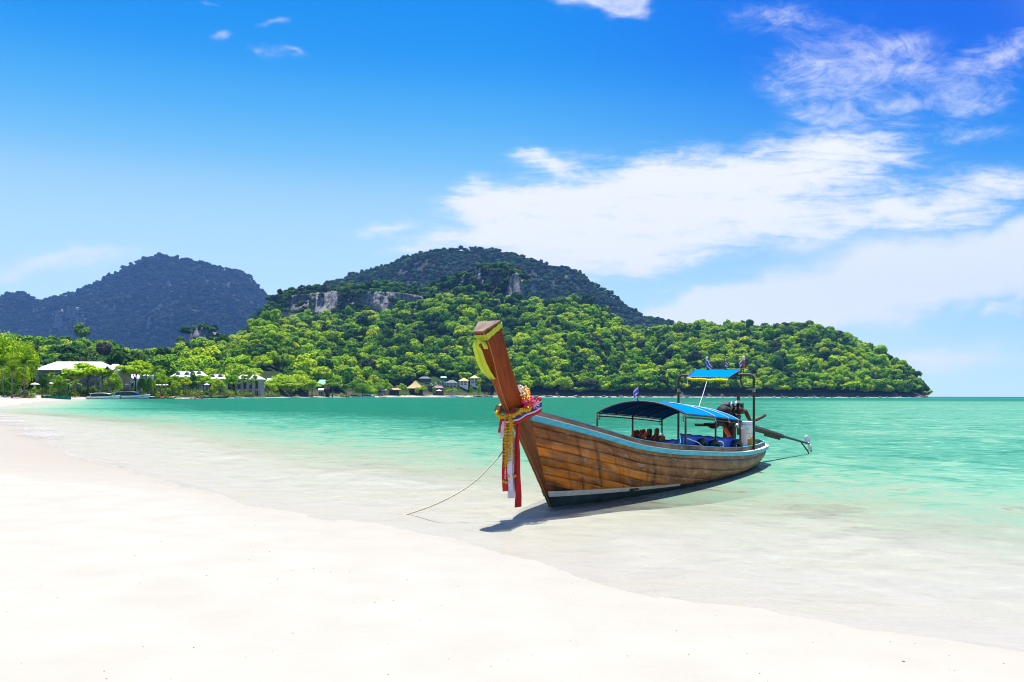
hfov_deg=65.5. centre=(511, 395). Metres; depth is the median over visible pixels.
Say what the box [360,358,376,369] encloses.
forest tree
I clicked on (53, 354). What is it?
forest tree
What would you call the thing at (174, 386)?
beach tree
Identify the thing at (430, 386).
house
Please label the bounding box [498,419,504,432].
ribbon
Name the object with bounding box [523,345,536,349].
forest tree
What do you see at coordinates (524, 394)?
flower posy
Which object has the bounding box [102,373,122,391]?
beach tree
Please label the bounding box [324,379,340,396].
beach tree
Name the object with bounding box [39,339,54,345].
forest tree
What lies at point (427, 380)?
house
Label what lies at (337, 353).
forest tree
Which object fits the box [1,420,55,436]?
foam
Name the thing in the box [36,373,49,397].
beach tree
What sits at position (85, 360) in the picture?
forest tree
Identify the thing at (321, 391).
hut
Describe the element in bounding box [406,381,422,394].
thatched hall
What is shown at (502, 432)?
ribbon
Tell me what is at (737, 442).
tyre
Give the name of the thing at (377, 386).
beach tree
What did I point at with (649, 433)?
life jacket
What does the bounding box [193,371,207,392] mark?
villa
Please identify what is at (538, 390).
hillside
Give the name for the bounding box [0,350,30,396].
beach tree
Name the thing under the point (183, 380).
beach tree
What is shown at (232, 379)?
beach tree
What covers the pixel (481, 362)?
scarf
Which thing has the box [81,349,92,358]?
forest tree
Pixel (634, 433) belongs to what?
life jacket
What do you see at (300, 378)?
beach tree
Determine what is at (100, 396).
speedboat
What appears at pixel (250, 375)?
coconut palm
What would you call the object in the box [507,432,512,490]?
ribbon
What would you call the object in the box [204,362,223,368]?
forest tree
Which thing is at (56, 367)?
resort building
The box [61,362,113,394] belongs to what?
beach tree
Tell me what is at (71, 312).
cliff
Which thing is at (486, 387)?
house
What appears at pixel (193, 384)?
beach tree
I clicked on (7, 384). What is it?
beach tree
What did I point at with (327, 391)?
hut
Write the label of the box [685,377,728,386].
flower garland
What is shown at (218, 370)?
coconut palm
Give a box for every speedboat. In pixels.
[86,393,119,398]
[110,391,149,398]
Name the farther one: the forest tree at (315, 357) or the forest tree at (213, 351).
the forest tree at (315, 357)
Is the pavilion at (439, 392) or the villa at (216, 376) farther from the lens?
the pavilion at (439, 392)
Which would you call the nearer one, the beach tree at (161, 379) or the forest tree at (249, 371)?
the beach tree at (161, 379)
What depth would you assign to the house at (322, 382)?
743.08 m
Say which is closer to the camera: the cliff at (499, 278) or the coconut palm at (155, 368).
the coconut palm at (155, 368)
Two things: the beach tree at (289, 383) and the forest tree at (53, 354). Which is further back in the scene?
the beach tree at (289, 383)
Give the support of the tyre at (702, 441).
attached to the longtail boat at (572, 462)
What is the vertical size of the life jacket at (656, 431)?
0.407 m
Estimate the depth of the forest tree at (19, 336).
823.50 m
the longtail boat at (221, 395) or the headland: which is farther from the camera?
the headland
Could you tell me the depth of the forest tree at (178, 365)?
598.40 m
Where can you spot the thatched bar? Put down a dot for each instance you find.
(393, 391)
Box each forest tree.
[7,334,24,341]
[23,335,34,342]
[38,347,47,353]
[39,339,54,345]
[43,353,60,356]
[46,346,58,351]
[54,353,80,361]
[76,356,92,361]
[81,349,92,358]
[96,341,112,355]
[96,356,106,359]
[138,372,166,379]
[154,354,171,361]
[169,356,183,361]
[174,363,184,367]
[176,357,203,365]
[180,351,191,357]
[181,365,200,371]
[189,354,215,363]
[190,336,207,348]
[190,346,221,358]
[203,368,220,375]
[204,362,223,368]
[223,357,239,366]
[227,364,244,372]
[228,348,249,356]
[235,342,251,352]
[235,354,251,362]
[238,368,245,374]
[245,368,253,374]
[249,333,263,339]
[264,330,284,340]
[275,353,291,366]
[278,338,295,348]
[290,356,310,372]
[296,353,316,368]
[305,371,312,376]
[310,352,322,359]
[311,366,333,379]
[317,358,333,369]
[328,349,342,355]
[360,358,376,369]
[391,334,405,342]
[396,355,414,364]
[412,363,426,368]
[462,346,474,355]
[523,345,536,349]
[528,371,539,387]
[531,358,548,369]
[619,374,634,381]
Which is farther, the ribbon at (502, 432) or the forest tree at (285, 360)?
the forest tree at (285, 360)
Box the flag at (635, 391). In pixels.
[633,383,638,402]
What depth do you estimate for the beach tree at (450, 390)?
883.21 m
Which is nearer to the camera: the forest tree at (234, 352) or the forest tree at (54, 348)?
the forest tree at (54, 348)
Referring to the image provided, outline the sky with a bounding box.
[0,0,1023,396]
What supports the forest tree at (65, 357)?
on the wooded hill foot
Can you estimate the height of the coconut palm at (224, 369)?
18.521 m
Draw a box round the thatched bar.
[389,388,400,394]
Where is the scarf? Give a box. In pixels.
[473,322,502,379]
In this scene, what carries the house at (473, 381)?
on the hillside
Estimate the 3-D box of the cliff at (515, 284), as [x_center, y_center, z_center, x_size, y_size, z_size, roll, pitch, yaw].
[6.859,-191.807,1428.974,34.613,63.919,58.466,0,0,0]
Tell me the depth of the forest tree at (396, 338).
1035.31 m
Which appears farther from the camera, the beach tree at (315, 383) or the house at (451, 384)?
the house at (451, 384)
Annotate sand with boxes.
[0,393,1023,681]
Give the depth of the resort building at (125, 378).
401.54 m
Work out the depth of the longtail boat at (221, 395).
453.97 m
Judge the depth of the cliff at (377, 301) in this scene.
1417.39 m
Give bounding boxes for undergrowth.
[0,385,490,397]
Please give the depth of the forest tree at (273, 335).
845.08 m
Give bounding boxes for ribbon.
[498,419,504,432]
[500,421,504,438]
[502,421,508,490]
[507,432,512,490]
[507,432,515,497]
[514,424,521,506]
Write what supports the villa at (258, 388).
on the sand
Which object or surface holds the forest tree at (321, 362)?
on the hillside
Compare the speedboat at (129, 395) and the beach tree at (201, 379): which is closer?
the speedboat at (129, 395)
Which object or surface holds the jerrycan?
on the longtail boat at (572, 462)
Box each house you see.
[316,380,328,391]
[418,377,430,383]
[428,383,432,390]
[446,380,457,388]
[459,378,468,389]
[470,375,478,387]
[481,379,490,390]
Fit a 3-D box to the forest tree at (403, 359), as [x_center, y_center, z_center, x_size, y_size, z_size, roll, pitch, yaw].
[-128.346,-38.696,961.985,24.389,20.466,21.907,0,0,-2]
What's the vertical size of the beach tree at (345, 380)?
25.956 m
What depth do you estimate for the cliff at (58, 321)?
4130.41 m
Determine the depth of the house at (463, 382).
943.69 m
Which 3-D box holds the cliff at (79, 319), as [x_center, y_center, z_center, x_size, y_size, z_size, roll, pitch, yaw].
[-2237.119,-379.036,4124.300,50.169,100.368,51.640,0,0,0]
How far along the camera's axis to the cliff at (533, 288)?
2310.28 m
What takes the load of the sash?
attached to the longtail boat at (572, 462)
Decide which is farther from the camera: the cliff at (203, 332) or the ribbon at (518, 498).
the cliff at (203, 332)
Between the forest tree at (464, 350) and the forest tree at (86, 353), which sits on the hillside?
the forest tree at (464, 350)
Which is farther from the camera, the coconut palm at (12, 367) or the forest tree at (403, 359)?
the forest tree at (403, 359)
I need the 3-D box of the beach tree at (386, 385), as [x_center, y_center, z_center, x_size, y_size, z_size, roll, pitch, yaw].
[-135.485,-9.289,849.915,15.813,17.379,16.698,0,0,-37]
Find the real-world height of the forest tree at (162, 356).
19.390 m
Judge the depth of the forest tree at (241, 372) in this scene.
610.94 m
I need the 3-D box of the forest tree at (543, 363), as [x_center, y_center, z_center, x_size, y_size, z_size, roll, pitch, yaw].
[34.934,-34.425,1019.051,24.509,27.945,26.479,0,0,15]
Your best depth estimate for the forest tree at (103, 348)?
707.61 m
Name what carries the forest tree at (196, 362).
on the wooded hill foot
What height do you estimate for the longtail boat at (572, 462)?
2.959 m
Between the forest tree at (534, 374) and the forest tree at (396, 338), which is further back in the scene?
the forest tree at (396, 338)
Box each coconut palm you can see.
[0,358,16,395]
[0,362,26,397]
[11,356,37,397]
[47,371,59,395]
[68,379,82,396]
[96,368,119,385]
[145,365,164,392]
[212,367,224,391]
[218,368,228,391]
[239,375,249,388]
[244,373,254,397]
[249,376,260,396]
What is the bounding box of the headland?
[617,331,927,397]
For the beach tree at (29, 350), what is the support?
on the sand
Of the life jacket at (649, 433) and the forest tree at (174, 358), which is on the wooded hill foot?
the forest tree at (174, 358)
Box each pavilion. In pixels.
[59,379,82,391]
[433,386,443,394]
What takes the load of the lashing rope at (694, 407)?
attached to the longtail boat at (572, 462)
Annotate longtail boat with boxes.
[212,394,229,397]
[473,320,811,507]
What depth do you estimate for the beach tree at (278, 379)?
661.02 m
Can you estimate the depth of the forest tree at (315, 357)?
862.96 m
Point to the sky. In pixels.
(855, 167)
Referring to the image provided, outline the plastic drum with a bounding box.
[741,421,755,445]
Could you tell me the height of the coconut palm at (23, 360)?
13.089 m
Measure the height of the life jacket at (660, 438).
0.317 m
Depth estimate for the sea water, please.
36.20 m
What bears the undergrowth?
on the sand
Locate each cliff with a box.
[53,309,63,329]
[66,306,78,321]
[75,314,85,325]
[146,317,152,328]
[187,327,220,342]
[281,291,422,316]
[459,269,510,285]
[506,273,524,298]
[531,282,536,291]
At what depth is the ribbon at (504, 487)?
11.18 m
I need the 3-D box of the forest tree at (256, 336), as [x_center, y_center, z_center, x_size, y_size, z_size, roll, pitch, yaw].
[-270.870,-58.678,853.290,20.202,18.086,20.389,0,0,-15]
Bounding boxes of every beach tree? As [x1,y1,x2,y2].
[0,330,25,386]
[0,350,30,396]
[0,376,17,395]
[13,338,41,392]
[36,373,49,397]
[50,375,66,391]
[60,368,84,394]
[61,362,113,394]
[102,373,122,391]
[114,360,155,391]
[136,374,149,392]
[144,377,155,392]
[154,374,167,390]
[165,375,179,395]
[169,380,181,394]
[177,376,191,394]
[187,371,197,391]
[195,375,215,391]
[210,377,226,392]
[222,374,238,392]
[264,379,277,391]
[270,374,298,394]
[278,380,302,396]
[288,373,312,395]
[303,380,321,396]
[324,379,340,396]
[341,371,350,396]
[345,380,360,388]
[352,383,371,396]
[363,385,376,394]
[371,382,384,390]
[379,379,392,394]
[398,383,406,391]
[446,388,456,392]
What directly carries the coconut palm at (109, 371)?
on the sand
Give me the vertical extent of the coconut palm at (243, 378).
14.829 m
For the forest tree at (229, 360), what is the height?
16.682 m
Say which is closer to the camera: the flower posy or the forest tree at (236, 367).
the flower posy
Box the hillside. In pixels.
[297,293,623,395]
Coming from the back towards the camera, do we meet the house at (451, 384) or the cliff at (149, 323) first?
the cliff at (149, 323)
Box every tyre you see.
[697,438,707,451]
[708,439,720,446]
[731,439,742,451]
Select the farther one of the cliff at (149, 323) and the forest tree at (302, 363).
the cliff at (149, 323)
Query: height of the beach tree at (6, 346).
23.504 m
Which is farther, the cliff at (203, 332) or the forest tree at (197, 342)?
the cliff at (203, 332)
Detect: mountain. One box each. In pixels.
[0,257,267,348]
[354,251,659,328]
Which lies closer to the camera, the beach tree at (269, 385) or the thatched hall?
the beach tree at (269, 385)
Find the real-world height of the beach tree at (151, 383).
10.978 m
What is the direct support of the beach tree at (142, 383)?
on the sand
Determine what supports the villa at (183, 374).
on the sand
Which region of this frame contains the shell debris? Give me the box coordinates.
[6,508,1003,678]
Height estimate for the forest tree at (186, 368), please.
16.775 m
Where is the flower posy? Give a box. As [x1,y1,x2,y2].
[517,385,539,408]
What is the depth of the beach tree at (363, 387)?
765.85 m
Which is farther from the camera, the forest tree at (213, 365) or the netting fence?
the forest tree at (213, 365)
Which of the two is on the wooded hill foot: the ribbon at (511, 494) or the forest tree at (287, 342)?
the forest tree at (287, 342)
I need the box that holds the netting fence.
[41,395,70,399]
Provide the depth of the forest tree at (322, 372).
763.02 m
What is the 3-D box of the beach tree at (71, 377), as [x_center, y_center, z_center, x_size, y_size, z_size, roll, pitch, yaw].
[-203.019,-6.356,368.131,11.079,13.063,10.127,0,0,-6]
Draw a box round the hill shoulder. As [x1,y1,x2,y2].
[274,286,407,307]
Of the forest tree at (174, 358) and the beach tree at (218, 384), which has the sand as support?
the beach tree at (218, 384)
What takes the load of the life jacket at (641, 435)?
hanging from the longtail boat at (572, 462)
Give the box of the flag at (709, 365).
[707,359,711,368]
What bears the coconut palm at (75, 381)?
on the sand
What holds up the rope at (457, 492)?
on the sand
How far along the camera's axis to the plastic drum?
19.13 m
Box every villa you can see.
[170,372,195,391]
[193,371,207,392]
[208,374,227,393]
[235,375,263,396]
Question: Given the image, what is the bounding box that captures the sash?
[506,397,541,426]
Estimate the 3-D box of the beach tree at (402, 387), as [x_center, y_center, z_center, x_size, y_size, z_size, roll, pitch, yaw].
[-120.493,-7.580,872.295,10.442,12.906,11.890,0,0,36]
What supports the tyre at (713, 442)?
attached to the longtail boat at (572, 462)
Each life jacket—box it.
[631,430,638,437]
[635,432,647,438]
[646,429,651,440]
[650,435,664,441]
[654,428,658,439]
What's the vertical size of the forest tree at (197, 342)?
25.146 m
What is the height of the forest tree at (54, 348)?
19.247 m
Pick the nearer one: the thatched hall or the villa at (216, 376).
the villa at (216, 376)
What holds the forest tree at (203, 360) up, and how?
on the wooded hill foot
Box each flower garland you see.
[495,385,531,483]
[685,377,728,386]
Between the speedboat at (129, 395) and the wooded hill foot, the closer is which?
the speedboat at (129, 395)
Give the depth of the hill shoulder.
1554.07 m
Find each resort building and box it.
[36,362,109,391]
[99,364,130,391]
[131,374,141,391]
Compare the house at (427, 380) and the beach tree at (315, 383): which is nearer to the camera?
the beach tree at (315, 383)
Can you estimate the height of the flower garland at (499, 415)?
1.399 m
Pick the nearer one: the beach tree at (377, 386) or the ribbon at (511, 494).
the ribbon at (511, 494)
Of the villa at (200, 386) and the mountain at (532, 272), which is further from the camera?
the mountain at (532, 272)
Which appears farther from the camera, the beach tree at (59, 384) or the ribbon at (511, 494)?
the beach tree at (59, 384)
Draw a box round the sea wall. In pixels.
[174,395,277,397]
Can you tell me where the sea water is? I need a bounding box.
[8,397,1023,528]
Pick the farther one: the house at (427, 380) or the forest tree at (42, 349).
the house at (427, 380)
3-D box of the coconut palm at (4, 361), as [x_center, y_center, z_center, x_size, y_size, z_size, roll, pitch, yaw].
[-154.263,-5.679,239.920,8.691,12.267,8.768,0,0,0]
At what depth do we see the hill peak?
1504.87 m
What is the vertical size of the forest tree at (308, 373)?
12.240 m
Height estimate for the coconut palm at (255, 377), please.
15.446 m
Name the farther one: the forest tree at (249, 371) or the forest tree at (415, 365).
the forest tree at (415, 365)
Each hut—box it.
[318,388,323,396]
[323,386,329,396]
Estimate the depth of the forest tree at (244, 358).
683.14 m
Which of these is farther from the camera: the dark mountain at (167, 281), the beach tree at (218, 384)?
the dark mountain at (167, 281)
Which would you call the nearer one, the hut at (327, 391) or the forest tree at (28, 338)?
the hut at (327, 391)
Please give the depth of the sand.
7.23 m
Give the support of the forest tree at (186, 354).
on the wooded hill foot
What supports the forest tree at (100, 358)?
on the wooded hill foot
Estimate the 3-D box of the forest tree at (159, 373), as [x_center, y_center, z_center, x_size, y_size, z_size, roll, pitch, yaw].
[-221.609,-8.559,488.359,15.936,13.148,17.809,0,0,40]
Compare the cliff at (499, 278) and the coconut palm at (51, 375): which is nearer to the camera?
the coconut palm at (51, 375)
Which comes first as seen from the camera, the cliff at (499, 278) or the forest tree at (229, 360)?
the forest tree at (229, 360)
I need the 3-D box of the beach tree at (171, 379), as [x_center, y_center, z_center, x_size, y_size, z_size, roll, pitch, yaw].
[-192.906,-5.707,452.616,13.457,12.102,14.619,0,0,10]
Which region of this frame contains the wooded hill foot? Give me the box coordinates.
[9,327,324,395]
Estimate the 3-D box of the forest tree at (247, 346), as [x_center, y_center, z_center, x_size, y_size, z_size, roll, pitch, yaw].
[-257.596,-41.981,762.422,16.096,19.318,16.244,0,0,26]
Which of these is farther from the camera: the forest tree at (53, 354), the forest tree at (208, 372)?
the forest tree at (208, 372)
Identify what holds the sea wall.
on the sand
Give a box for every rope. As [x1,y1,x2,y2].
[387,452,501,518]
[669,402,715,420]
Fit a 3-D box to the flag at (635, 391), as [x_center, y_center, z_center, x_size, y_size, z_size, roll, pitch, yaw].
[2.331,-0.051,15.024,0.141,0.370,0.022,0,0,-38]
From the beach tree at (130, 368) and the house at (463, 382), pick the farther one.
the house at (463, 382)
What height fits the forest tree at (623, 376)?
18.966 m
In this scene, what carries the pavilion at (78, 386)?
on the sand
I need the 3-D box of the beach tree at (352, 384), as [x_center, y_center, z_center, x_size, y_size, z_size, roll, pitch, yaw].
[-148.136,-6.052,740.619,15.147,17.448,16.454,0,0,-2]
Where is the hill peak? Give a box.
[441,267,526,299]
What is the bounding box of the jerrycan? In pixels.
[747,436,752,445]
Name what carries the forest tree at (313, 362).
on the wooded hill foot
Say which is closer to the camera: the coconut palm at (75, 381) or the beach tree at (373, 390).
the coconut palm at (75, 381)

